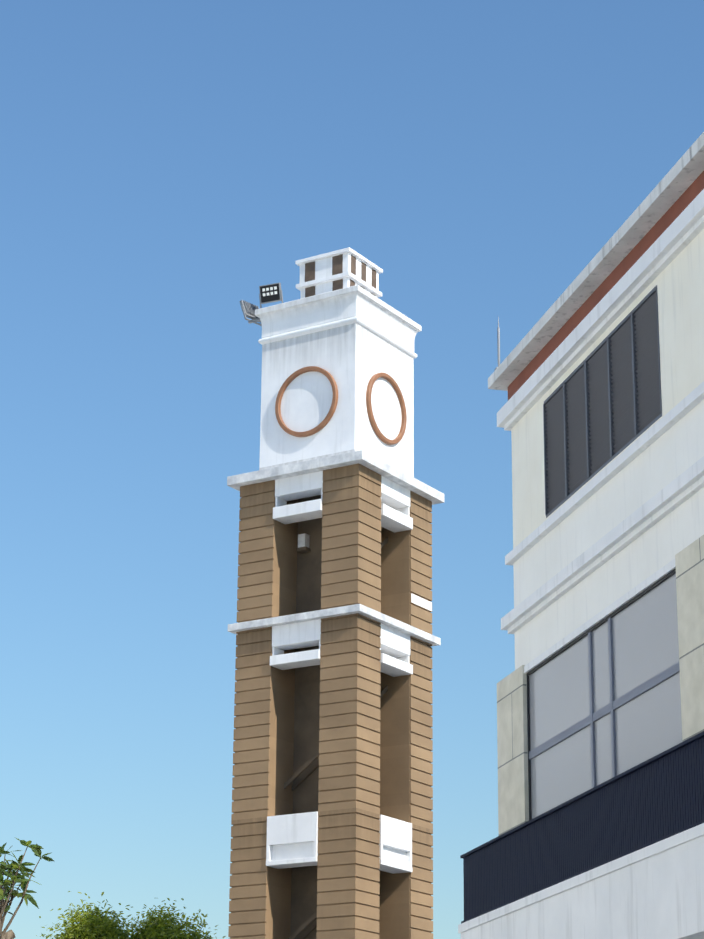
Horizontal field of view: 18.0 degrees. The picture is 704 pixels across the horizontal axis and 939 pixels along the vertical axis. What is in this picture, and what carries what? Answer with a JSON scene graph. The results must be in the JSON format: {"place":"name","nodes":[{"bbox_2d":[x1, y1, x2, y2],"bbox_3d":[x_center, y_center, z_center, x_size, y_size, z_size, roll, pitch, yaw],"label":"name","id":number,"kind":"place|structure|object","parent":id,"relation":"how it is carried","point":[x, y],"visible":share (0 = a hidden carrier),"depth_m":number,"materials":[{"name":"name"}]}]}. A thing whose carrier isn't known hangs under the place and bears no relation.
{"place":"outdoors","nodes":[
{"label":"outdoors","id":0,"kind":"place"},
{"bbox_2d":[0,0,703,938],"label":"sky","id":1,"kind":"structure","parent":0,"point":[164,163],"materials":[{"name":"blue"}]},
{"label":"plaza paving","id":2,"kind":"structure","parent":0,"visible":0},
{"bbox_2d":[0,837,53,938],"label":"pollard tree","id":3,"kind":"object","parent":2,"relation":"on","point":[12,874],"visible":1,"depth_m":25.69,"materials":[{"name":"green plant"}]},
{"bbox_2d":[511,228,703,818],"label":"building walls","id":4,"kind":"structure","parent":2,"relation":"on","point":[648,724],"depth_m":30.51,"materials":[{"name":"beige paint"}]},
{"bbox_2d":[458,132,703,938],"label":"building trim","id":5,"kind":"structure","parent":4,"relation":"attached to","point":[619,856],"depth_m":30.15,"materials":[{"name":"paint"}]},
{"bbox_3d":[-0.461,15.398,42.892,5.200,1.630,5.200,-11,-22,30],"label":"tower podium","id":6,"kind":"object","parent":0,"visible":0},
{"bbox_2d":[227,247,443,938],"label":"clock tower","id":7,"kind":"structure","parent":6,"relation":"on","point":[332,803],"depth_m":45.97,"materials":[{"name":"brown brick"}]},
{"bbox_2d":[239,283,282,325],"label":"floodlights","id":8,"kind":"object","parent":7,"relation":"attached to","point":[270,293],"visible":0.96,"depth_m":48.91,"materials":[{"name":"black metal"}]},
{"bbox_2d":[275,366,406,444],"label":"clock rims","id":9,"kind":"object","parent":7,"relation":"attached to","point":[329,415],"visible":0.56,"depth_m":47.54,"materials":[{"name":"brown metal"}]},
{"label":"kerbs","id":10,"kind":"structure","parent":0,"visible":0},
{"label":"planter soil","id":11,"kind":"structure","parent":10,"relation":"on","visible":0},
{"bbox_2d":[36,891,139,938],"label":"bushy tree","id":12,"kind":"object","parent":11,"relation":"on","point":[92,924],"visible":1,"depth_m":39.00,"materials":[{"name":"green plant"}]},
{"bbox_2d":[117,898,224,938],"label":"bushy tree","id":13,"kind":"object","parent":11,"relation":"on","point":[159,927],"visible":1,"depth_m":39.55,"materials":[{"name":"green plant"}]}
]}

